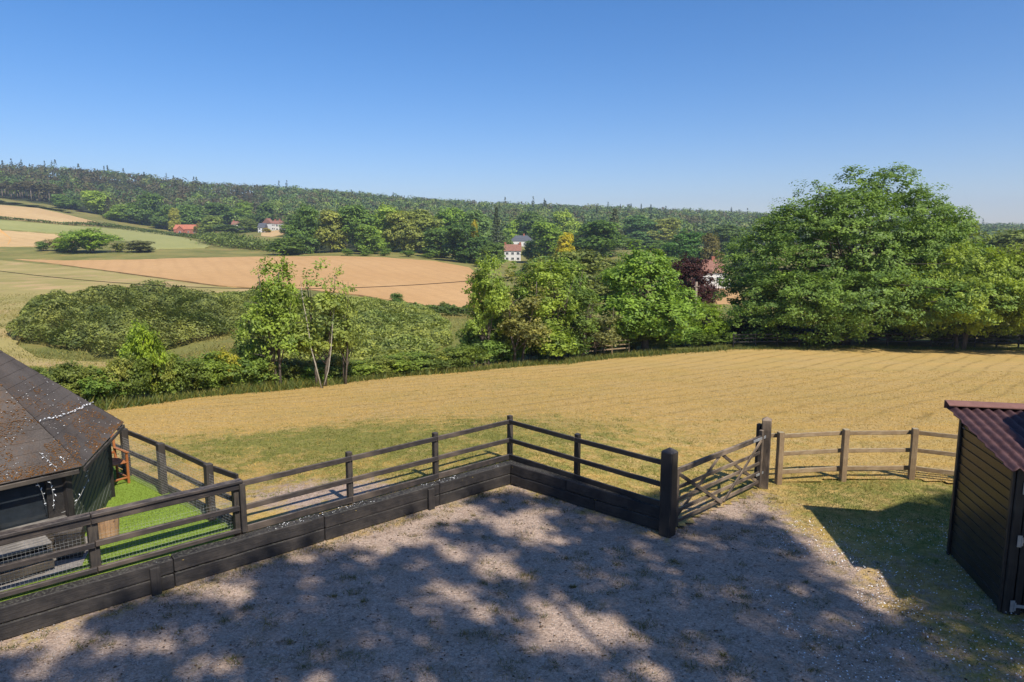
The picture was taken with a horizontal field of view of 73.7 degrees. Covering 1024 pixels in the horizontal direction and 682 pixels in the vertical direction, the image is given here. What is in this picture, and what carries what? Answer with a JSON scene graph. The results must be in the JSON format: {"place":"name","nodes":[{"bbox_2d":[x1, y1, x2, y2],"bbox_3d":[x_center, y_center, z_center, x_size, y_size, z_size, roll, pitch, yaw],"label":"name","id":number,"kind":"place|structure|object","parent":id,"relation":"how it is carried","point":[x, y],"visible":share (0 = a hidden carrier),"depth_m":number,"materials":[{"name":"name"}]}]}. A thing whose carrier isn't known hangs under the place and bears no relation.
{"place":"outdoors","nodes":[
{"label":"outdoors","id":0,"kind":"place"},
{"bbox_2d":[0,230,61,246],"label":"sandy field","id":1,"kind":"structure","parent":0,"point":[23,239],"depth_m":320.31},
{"bbox_2d":[0,205,117,227],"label":"tan field","id":2,"kind":"structure","parent":0,"point":[25,212],"depth_m":436.73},
{"bbox_2d":[0,220,210,249],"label":"crop field","id":3,"kind":"structure","parent":0,"point":[163,241],"depth_m":369.54,"materials":[{"name":"plant"}]},
{"bbox_2d":[16,256,479,306],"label":"ploughed field","id":4,"kind":"structure","parent":0,"point":[371,274],"depth_m":191.30,"materials":[{"name":"soil"}]},
{"bbox_2d":[409,302,472,314],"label":"hedge line","id":5,"kind":"object","parent":4,"relation":"on","point":[447,309],"visible":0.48,"depth_m":102.39,"materials":[{"name":"green plant"}]},
{"bbox_2d":[0,472,1023,681],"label":"gravel yard","id":6,"kind":"structure","parent":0,"point":[197,649],"depth_m":9.78,"materials":[{"name":"gravel"}]},
{"bbox_2d":[0,460,515,640],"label":"sleeper wall","id":7,"kind":"structure","parent":6,"relation":"on","point":[27,613],"depth_m":10.82,"materials":[{"name":"wood"}]},
{"bbox_2d":[0,486,957,681],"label":"weed tufts","id":8,"kind":"object","parent":6,"relation":"on","point":[484,582],"visible":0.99,"depth_m":9.81,"materials":[{"name":"green plant"}]},
{"bbox_2d":[0,486,1008,681],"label":"pebbles","id":9,"kind":"object","parent":6,"relation":"on","point":[518,618],"visible":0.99,"depth_m":9.33,"materials":[{"name":"gravel"}]},
{"bbox_2d":[25,488,987,681],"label":"fallen leaves","id":10,"kind":"object","parent":6,"relation":"on","point":[521,618],"visible":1,"depth_m":9.58,"materials":[{"name":"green plant"}]},
{"bbox_2d":[511,462,658,530],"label":"sleeper wall","id":11,"kind":"structure","parent":6,"relation":"on","point":[583,494],"depth_m":13.43,"materials":[{"name":"wood"}]},
{"bbox_2d":[658,447,677,537],"bbox_3d":[2.802,2.689,12.170,0.235,1.664,0.293,7,11,41],"label":"gate post","id":12,"kind":"object","parent":6,"relation":"on","point":[668,490],"visible":1,"depth_m":12.06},
{"bbox_2d":[754,417,771,488],"bbox_3d":[5.328,2.379,14.506,0.330,1.603,0.224,6,10,35],"label":"gate post","id":13,"kind":"object","parent":6,"relation":"on","point":[766,425],"visible":0.64,"depth_m":14.39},
{"bbox_2d":[676,430,765,526],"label":"field gate","id":14,"kind":"structure","parent":13,"relation":"attached to","point":[759,439],"depth_m":13.28,"materials":[{"name":"wood"}]},
{"bbox_2d":[771,427,957,484],"bbox_3d":[8.805,2.567,14.538,6.664,1.222,1.070,2,8,12],"label":"rail fence","id":15,"kind":"object","parent":6,"relation":"on","point":[843,467],"visible":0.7,"depth_m":14.90,"materials":[{"name":"wood"}]},
{"bbox_2d":[751,519,1023,681],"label":"daisies","id":16,"kind":"object","parent":6,"relation":"on","point":[898,606],"visible":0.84,"depth_m":9.58,"materials":[{"name":"white plant"}]},
{"bbox_2d":[944,400,1023,614],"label":"garden shed","id":17,"kind":"structure","parent":6,"relation":"on","point":[985,545],"depth_m":10.22,"materials":[{"name":"wood"}]},
{"bbox_2d":[0,177,1023,523],"bbox_3d":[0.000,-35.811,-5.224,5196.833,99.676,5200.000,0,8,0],"label":"ground","id":18,"kind":"structure","parent":0,"point":[50,253],"depth_m":252.85,"materials":[{"name":"plant"}]},
{"bbox_2d":[40,360,90,394],"bbox_3d":[-17.667,1.672,27.232,2.071,1.872,1.564,-7,11,-41],"label":"hedge shrub","id":19,"kind":"object","parent":18,"relation":"on","point":[65,373],"visible":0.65,"depth_m":26.87,"materials":[{"name":"green plant"}]},
{"bbox_2d":[56,227,122,252],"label":"broadleaf tree","id":20,"kind":"object","parent":18,"relation":"on","point":[92,239],"visible":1,"depth_m":265.61,"materials":[{"name":"green plant"}]},
{"bbox_2d":[79,190,112,213],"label":"broadleaf tree","id":21,"kind":"object","parent":18,"relation":"on","point":[97,201],"visible":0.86,"depth_m":545.80,"materials":[{"name":"green plant"}]},
{"bbox_2d":[75,366,131,402],"bbox_3d":[-16.265,1.836,27.181,2.655,1.607,2.005,8,11,43],"label":"hedge shrub","id":22,"kind":"object","parent":18,"relation":"on","point":[92,383],"visible":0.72,"depth_m":26.65,"materials":[{"name":"green plant"}]},
{"bbox_2d":[98,355,134,401],"bbox_3d":[-15.803,1.599,27.229,1.208,2.240,1.231,5,9,29],"label":"hedge shrub","id":23,"kind":"object","parent":18,"relation":"on","point":[117,365],"visible":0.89,"depth_m":27.05,"materials":[{"name":"green plant"}]},
{"bbox_2d":[99,204,133,221],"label":"broadleaf tree","id":24,"kind":"object","parent":18,"relation":"on","point":[118,212],"visible":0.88,"depth_m":525.50,"materials":[{"name":"green plant"}]},
{"bbox_2d":[5,279,239,354],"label":"bramble thicket","id":25,"kind":"object","parent":18,"relation":"on","point":[181,305],"visible":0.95,"depth_m":76.45,"materials":[{"name":"green plant"}]},
{"bbox_2d":[0,260,251,371],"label":"dry pasture","id":26,"kind":"structure","parent":18,"relation":"on","point":[14,283],"depth_m":141.23,"materials":[{"name":"plant"}]},
{"bbox_2d":[115,351,154,399],"bbox_3d":[-15.470,1.532,27.878,1.671,2.343,1.596,-7,11,-41],"label":"hedge shrub","id":27,"kind":"object","parent":18,"relation":"on","point":[133,383],"visible":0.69,"depth_m":27.64,"materials":[{"name":"green plant"}]},
{"bbox_2d":[116,318,168,396],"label":"tree","id":28,"kind":"object","parent":18,"relation":"on","point":[139,344],"visible":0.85,"depth_m":28.07,"materials":[{"name":"green plant"}]},
{"bbox_2d":[126,191,165,225],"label":"broadleaf tree","id":29,"kind":"object","parent":18,"relation":"on","point":[144,210],"visible":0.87,"depth_m":529.21,"materials":[{"name":"green plant"}]},
{"bbox_2d":[138,354,176,397],"bbox_3d":[-15.052,1.525,29.033,1.618,2.301,1.648,-4,9,-26],"label":"hedge shrub","id":30,"kind":"object","parent":18,"relation":"on","point":[165,377],"visible":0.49,"depth_m":28.80,"materials":[{"name":"green plant"}]},
{"bbox_2d":[148,205,171,228],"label":"broadleaf tree","id":31,"kind":"object","parent":18,"relation":"on","point":[161,218],"visible":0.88,"depth_m":522.65,"materials":[{"name":"green plant"}]},
{"bbox_2d":[145,349,190,397],"bbox_3d":[-15.105,1.513,29.452,1.979,2.364,1.784,0,8,0],"label":"hedge shrub","id":32,"kind":"object","parent":18,"relation":"on","point":[169,389],"visible":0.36,"depth_m":29.27,"materials":[{"name":"green plant"}]},
{"bbox_2d":[166,357,212,395],"bbox_3d":[-14.754,1.638,30.209,2.763,1.973,2.035,0,8,0],"label":"hedge shrub","id":33,"kind":"object","parent":18,"relation":"on","point":[188,372],"visible":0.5,"depth_m":30.02,"materials":[{"name":"green plant"}]},
{"bbox_2d":[175,203,204,224],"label":"broadleaf tree","id":34,"kind":"object","parent":18,"relation":"on","point":[193,212],"visible":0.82,"depth_m":531.52,"materials":[{"name":"green plant"}]},
{"bbox_2d":[190,358,221,392],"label":"hedge shrub","id":35,"kind":"object","parent":18,"relation":"on","point":[208,382],"visible":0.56,"depth_m":31.02,"materials":[{"name":"green plant"}]},
{"bbox_2d":[182,350,243,388],"bbox_3d":[-14.016,1.538,31.862,3.037,2.249,2.223,0,8,0],"label":"hedge shrub","id":36,"kind":"object","parent":18,"relation":"on","point":[208,359],"visible":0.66,"depth_m":31.51,"materials":[{"name":"green plant"}]},
{"bbox_2d":[203,201,236,224],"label":"broadleaf tree","id":37,"kind":"object","parent":18,"relation":"on","point":[214,208],"visible":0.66,"depth_m":545.81,"materials":[{"name":"green plant"}]},
{"bbox_2d":[196,289,307,333],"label":"bramble thicket","id":38,"kind":"object","parent":18,"relation":"on","point":[235,297],"visible":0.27,"depth_m":89.12,"materials":[{"name":"green plant"}]},
{"bbox_2d":[0,292,504,393],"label":"rough grass","id":39,"kind":"structure","parent":18,"relation":"on","point":[184,356],"depth_m":67.41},
{"bbox_2d":[228,301,276,385],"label":"ash tree","id":40,"kind":"object","parent":18,"relation":"on","point":[260,341],"visible":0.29,"depth_m":35.11,"materials":[{"name":"green plant"}]},
{"bbox_2d":[231,351,273,387],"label":"hedge shrub","id":41,"kind":"object","parent":18,"relation":"on","point":[251,361],"visible":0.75,"depth_m":33.31,"materials":[{"name":"green plant"}]},
{"bbox_2d":[181,231,326,251],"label":"field hedge","id":42,"kind":"object","parent":18,"relation":"on","point":[231,239],"visible":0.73,"depth_m":323.86,"materials":[{"name":"green plant"}]},
{"bbox_2d":[233,250,313,385],"bbox_3d":[-12.066,-0.913,34.169,3.843,7.253,3.538,-5,10,-32],"label":"ash tree","id":43,"kind":"object","parent":18,"relation":"on","point":[276,297],"visible":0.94,"depth_m":33.44,"materials":[{"name":"green plant"}]},
{"bbox_2d":[261,237,304,254],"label":"bush","id":44,"kind":"object","parent":18,"relation":"on","point":[281,244],"visible":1,"depth_m":273.95,"materials":[{"name":"green plant"}]},
{"bbox_2d":[283,201,320,253],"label":"broadleaf tree","id":45,"kind":"object","parent":18,"relation":"on","point":[306,217],"visible":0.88,"depth_m":283.31,"materials":[{"name":"green plant"}]},
{"bbox_2d":[313,209,352,252],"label":"broadleaf tree","id":46,"kind":"object","parent":18,"relation":"on","point":[333,236],"visible":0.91,"depth_m":288.90,"materials":[{"name":"green plant"}]},
{"bbox_2d":[234,296,453,360],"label":"bramble thicket","id":47,"kind":"object","parent":18,"relation":"on","point":[377,310],"visible":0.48,"depth_m":69.43,"materials":[{"name":"green plant"}]},
{"bbox_2d":[335,204,382,251],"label":"broadleaf tree","id":48,"kind":"object","parent":18,"relation":"on","point":[353,217],"visible":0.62,"depth_m":290.48,"materials":[{"name":"green plant"}]},
{"bbox_2d":[354,224,389,253],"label":"broadleaf tree","id":49,"kind":"object","parent":18,"relation":"on","point":[370,237],"visible":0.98,"depth_m":277.30,"materials":[{"name":"green plant"}]},
{"bbox_2d":[371,202,400,251],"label":"broadleaf tree","id":50,"kind":"object","parent":18,"relation":"on","point":[382,211],"visible":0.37,"depth_m":296.60,"materials":[{"name":"green plant"}]},
{"bbox_2d":[364,354,421,374],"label":"hedge shrub","id":51,"kind":"object","parent":18,"relation":"on","point":[398,365],"visible":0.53,"depth_m":41.33,"materials":[{"name":"green plant"}]},
{"bbox_2d":[382,210,423,252],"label":"broadleaf tree","id":52,"kind":"object","parent":18,"relation":"on","point":[408,230],"visible":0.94,"depth_m":293.05,"materials":[{"name":"green plant"}]},
{"bbox_2d":[404,209,443,252],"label":"broadleaf tree","id":53,"kind":"object","parent":18,"relation":"on","point":[424,221],"visible":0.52,"depth_m":295.41,"materials":[{"name":"green plant"}]},
{"bbox_2d":[420,228,452,257],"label":"broadleaf tree","id":54,"kind":"object","parent":18,"relation":"on","point":[434,237],"visible":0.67,"depth_m":274.16,"materials":[{"name":"green plant"}]},
{"bbox_2d":[431,207,465,239],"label":"broadleaf tree","id":55,"kind":"object","parent":18,"relation":"on","point":[449,219],"visible":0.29,"depth_m":336.60,"materials":[{"name":"green plant"}]},
{"bbox_2d":[439,345,470,369],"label":"hedge shrub","id":56,"kind":"object","parent":18,"relation":"on","point":[456,354],"visible":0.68,"depth_m":44.48,"materials":[{"name":"green plant"}]},
{"bbox_2d":[437,220,491,263],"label":"broadleaf tree","id":57,"kind":"object","parent":18,"relation":"on","point":[464,248],"visible":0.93,"depth_m":256.79,"materials":[{"name":"green plant"}]},
{"bbox_2d":[447,343,492,368],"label":"hedge shrub","id":58,"kind":"object","parent":18,"relation":"on","point":[473,355],"visible":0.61,"depth_m":45.20,"materials":[{"name":"green plant"}]},
{"bbox_2d":[459,210,494,244],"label":"broadleaf tree","id":59,"kind":"object","parent":18,"relation":"on","point":[482,219],"visible":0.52,"depth_m":340.30,"materials":[{"name":"green plant"}]},
{"bbox_2d":[460,250,514,366],"bbox_3d":[-1.698,-2.076,47.291,3.844,8.453,4.834,0,8,0],"label":"ash tree","id":60,"kind":"object","parent":18,"relation":"on","point":[486,309],"visible":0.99,"depth_m":46.55,"materials":[{"name":"green plant"}]},
{"bbox_2d":[465,333,510,365],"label":"hedge shrub","id":61,"kind":"object","parent":18,"relation":"on","point":[491,345],"visible":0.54,"depth_m":47.78,"materials":[{"name":"green plant"}]},
{"bbox_2d":[474,242,505,267],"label":"broadleaf tree","id":62,"kind":"object","parent":18,"relation":"on","point":[496,248],"visible":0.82,"depth_m":236.84,"materials":[{"name":"green plant"}]},
{"bbox_2d":[482,260,535,337],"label":"ash tree","id":63,"kind":"object","parent":18,"relation":"on","point":[523,292],"visible":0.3,"depth_m":50.67,"materials":[{"name":"green plant"}]},
{"bbox_2d":[0,158,1023,248],"bbox_3d":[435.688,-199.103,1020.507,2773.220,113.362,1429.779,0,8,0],"label":"woodland","id":64,"kind":"object","parent":18,"relation":"on","point":[177,191],"visible":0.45,"depth_m":708.25,"materials":[{"name":"green plant"}]},
{"bbox_2d":[491,268,554,362],"bbox_3d":[0.578,-1.598,48.873,4.679,7.313,5.467,-5,10,-29],"label":"ash tree","id":65,"kind":"object","parent":18,"relation":"on","point":[523,325],"visible":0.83,"depth_m":48.27,"materials":[{"name":"green plant"}]},
{"bbox_2d":[516,211,548,241],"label":"broadleaf tree","id":66,"kind":"object","parent":18,"relation":"on","point":[528,218],"visible":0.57,"depth_m":418.45,"materials":[{"name":"green plant"}]},
{"bbox_2d":[510,253,560,355],"bbox_3d":[1.994,-2.793,55.473,4.345,8.687,4.679,0,8,0],"label":"ash tree","id":67,"kind":"object","parent":18,"relation":"on","point":[526,283],"visible":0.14,"depth_m":54.45,"materials":[{"name":"green plant"}]},
{"bbox_2d":[510,259,579,360],"bbox_3d":[2.704,-2.173,51.404,5.152,7.996,6.650,-5,10,-31],"label":"ash tree","id":68,"kind":"object","parent":18,"relation":"on","point":[548,309],"visible":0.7,"depth_m":50.07,"materials":[{"name":"green plant"}]},
{"bbox_2d":[528,219,567,258],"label":"broadleaf tree","id":69,"kind":"object","parent":18,"relation":"on","point":[546,232],"visible":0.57,"depth_m":283.88,"materials":[{"name":"green plant"}]},
{"bbox_2d":[80,343,1023,410],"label":"verge grass","id":70,"kind":"structure","parent":18,"relation":"on","point":[143,401],"depth_m":42.53,"materials":[{"name":"plant"}]},
{"bbox_2d":[104,347,1023,536],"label":"mown paddock","id":71,"kind":"structure","parent":18,"relation":"on","point":[953,362],"depth_m":23.19,"materials":[{"name":"yellow plant"}]},
{"bbox_2d":[0,466,234,601],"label":"artificial lawn","id":72,"kind":"structure","parent":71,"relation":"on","point":[140,547],"depth_m":11.41,"materials":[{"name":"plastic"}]},
{"bbox_2d":[0,536,87,591],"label":"patio","id":73,"kind":"structure","parent":72,"relation":"on","point":[37,575],"depth_m":9.96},
{"bbox_2d":[0,535,54,582],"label":"timber bench","id":74,"kind":"object","parent":73,"relation":"on","point":[38,543],"visible":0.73,"depth_m":9.78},
{"bbox_2d":[52,526,85,560],"bbox_3d":[-6.767,3.074,10.460,0.370,0.438,0.330,-3,9,-23],"label":"storage box","id":75,"kind":"object","parent":73,"relation":"on","point":[58,536],"visible":0.54,"depth_m":10.33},
{"bbox_2d":[0,350,124,562],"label":"grill cabin","id":76,"kind":"object","parent":72,"relation":"on","point":[30,398],"visible":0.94,"depth_m":10.52,"materials":[{"name":"grey wood"}]},
{"bbox_2d":[98,507,118,538],"bbox_3d":[-6.596,2.986,11.119,0.390,0.440,0.390,0,8,0],"label":"wooden tub","id":77,"kind":"object","parent":72,"relation":"on","point":[104,531],"visible":0.4,"depth_m":10.99,"materials":[{"name":"beige wood"}]},
{"bbox_2d":[111,434,130,482],"bbox_3d":[-8.009,2.386,13.544,0.624,0.932,0.543,6,10,36],"label":"garden chair","id":78,"kind":"object","parent":72,"relation":"on","point":[116,460],"visible":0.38,"depth_m":13.62,"materials":[{"name":"brown wood"}]},
{"bbox_2d":[0,478,247,598],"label":"rail fence","id":79,"kind":"object","parent":72,"relation":"on","point":[90,521],"visible":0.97,"depth_m":9.98,"materials":[{"name":"wood"}]},
{"bbox_2d":[111,427,238,528],"bbox_3d":[-6.981,2.447,13.277,6.084,1.124,0.219,7,11,39],"label":"rail fence","id":80,"kind":"object","parent":72,"relation":"on","point":[163,469],"visible":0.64,"depth_m":12.91,"materials":[{"name":"wood"}]},
{"bbox_2d":[283,258,354,387],"bbox_3d":[-9.933,-0.847,35.373,3.489,6.991,4.077,2,9,16],"label":"birch tree","id":81,"kind":"object","parent":71,"relation":"on","point":[319,301],"visible":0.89,"depth_m":34.65,"materials":[{"name":"green plant"}]},
{"bbox_2d":[321,264,368,384],"bbox_3d":[-9.290,-0.687,35.989,2.390,6.728,3.638,6,10,36],"label":"birch tree","id":82,"kind":"object","parent":71,"relation":"on","point":[351,336],"visible":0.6,"depth_m":36.12,"materials":[{"name":"green plant"}]},
{"bbox_2d":[240,415,512,533],"bbox_3d":[-2.246,2.495,13.198,6.015,1.151,0.150,-7,11,-41],"label":"rail fence","id":83,"kind":"object","parent":71,"relation":"on","point":[349,458],"visible":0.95,"depth_m":12.77,"materials":[{"name":"wood"}]},
{"bbox_2d":[509,419,660,505],"bbox_3d":[1.365,2.432,13.683,0.148,1.136,3.977,-8,12,-44],"label":"rail fence","id":84,"kind":"object","parent":71,"relation":"on","point":[578,442],"visible":0.87,"depth_m":13.56,"materials":[{"name":"wood"}]},
{"bbox_2d":[520,247,608,305],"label":"broadleaf tree","id":85,"kind":"object","parent":18,"relation":"on","point":[592,261],"visible":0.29,"depth_m":117.46,"materials":[{"name":"green plant"}]},
{"bbox_2d":[550,208,581,237],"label":"broadleaf tree","id":86,"kind":"object","parent":18,"relation":"on","point":[572,226],"visible":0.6,"depth_m":429.70,"materials":[{"name":"green plant"}]},
{"bbox_2d":[548,252,602,318],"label":"ash tree","id":87,"kind":"object","parent":18,"relation":"on","point":[579,281],"visible":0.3,"depth_m":56.61,"materials":[{"name":"green plant"}]},
{"bbox_2d":[548,289,606,356],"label":"ash tree","id":88,"kind":"object","parent":18,"relation":"on","point":[581,323],"visible":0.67,"depth_m":51.71,"materials":[{"name":"green plant"}]},
{"bbox_2d":[553,219,634,256],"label":"broadleaf tree","id":89,"kind":"object","parent":18,"relation":"on","point":[595,238],"visible":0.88,"depth_m":261.11,"materials":[{"name":"green plant"}]},
{"bbox_2d":[578,300,623,355],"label":"ash tree","id":90,"kind":"object","parent":18,"relation":"on","point":[606,334],"visible":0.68,"depth_m":53.43,"materials":[{"name":"green plant"}]},
{"bbox_2d":[622,215,662,242],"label":"broadleaf tree","id":91,"kind":"object","parent":18,"relation":"on","point":[634,226],"visible":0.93,"depth_m":417.73,"materials":[{"name":"green plant"}]},
{"bbox_2d":[583,240,711,350],"bbox_3d":[11.050,-3.600,57.070,10.064,9.557,9.438,-4,9,-25],"label":"broadleaf tree","id":92,"kind":"object","parent":18,"relation":"on","point":[647,313],"visible":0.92,"depth_m":55.68,"materials":[{"name":"green plant"}]},
{"bbox_2d":[641,217,681,244],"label":"broadleaf tree","id":93,"kind":"object","parent":18,"relation":"on","point":[668,226],"visible":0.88,"depth_m":418.00,"materials":[{"name":"green plant"}]},
{"bbox_2d":[658,228,706,262],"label":"broadleaf tree","id":94,"kind":"object","parent":18,"relation":"on","point":[676,249],"visible":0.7,"depth_m":239.55,"materials":[{"name":"green plant"}]},
{"bbox_2d":[655,252,722,308],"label":"broadleaf tree","id":95,"kind":"object","parent":18,"relation":"on","point":[705,292],"visible":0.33,"depth_m":78.87,"materials":[{"name":"purple plant"}]},
{"bbox_2d":[689,301,731,344],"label":"broadleaf tree","id":96,"kind":"object","parent":18,"relation":"on","point":[716,327],"visible":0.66,"depth_m":60.75,"materials":[{"name":"green plant"}]},
{"bbox_2d":[699,233,724,260],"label":"broadleaf tree","id":97,"kind":"object","parent":18,"relation":"on","point":[712,243],"visible":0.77,"depth_m":230.83,"materials":[{"name":"green plant"}]},
{"bbox_2d":[710,224,748,254],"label":"broadleaf tree","id":98,"kind":"object","parent":18,"relation":"on","point":[723,231],"visible":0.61,"depth_m":321.67,"materials":[{"name":"green plant"}]},
{"bbox_2d":[725,234,769,286],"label":"broadleaf tree","id":99,"kind":"object","parent":18,"relation":"on","point":[741,274],"visible":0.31,"depth_m":197.13,"materials":[{"name":"green plant"}]},
{"bbox_2d":[709,161,1022,346],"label":"cherry tree","id":100,"kind":"object","parent":18,"relation":"on","point":[857,284],"visible":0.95,"depth_m":59.68,"materials":[{"name":"green plant"}]},
{"bbox_2d":[732,333,1023,347],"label":"rail fence","id":101,"kind":"object","parent":18,"relation":"on","point":[930,341],"visible":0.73,"depth_m":62.04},
{"bbox_2d":[883,219,994,296],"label":"broadleaf tree","id":102,"kind":"object","parent":18,"relation":"on","point":[975,234],"visible":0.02,"depth_m":93.05,"materials":[{"name":"green plant"}]},
{"bbox_2d":[873,239,1023,349],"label":"bushy tree","id":103,"kind":"object","parent":18,"relation":"on","point":[1000,273],"visible":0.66,"depth_m":57.29,"materials":[{"name":"green plant"}]},
{"bbox_2d":[978,229,1023,254],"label":"broadleaf tree","id":104,"kind":"object","parent":18,"relation":"on","point":[1003,239],"visible":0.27,"depth_m":144.44,"materials":[{"name":"green plant"}]},
{"bbox_2d":[0,0,1023,224],"label":"sky","id":105,"kind":"structure","parent":0,"point":[718,105],"materials":[{"name":"blue"}]},
{"bbox_2d":[105,368,1023,513],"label":"mown grass","id":106,"kind":"structure","parent":0,"point":[440,429],"depth_m":20.67,"materials":[{"name":"plant"}]},
{"bbox_2d":[647,471,1023,681],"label":"yard grass","id":107,"kind":"structure","parent":0,"point":[884,512],"depth_m":12.63,"materials":[{"name":"plant"}]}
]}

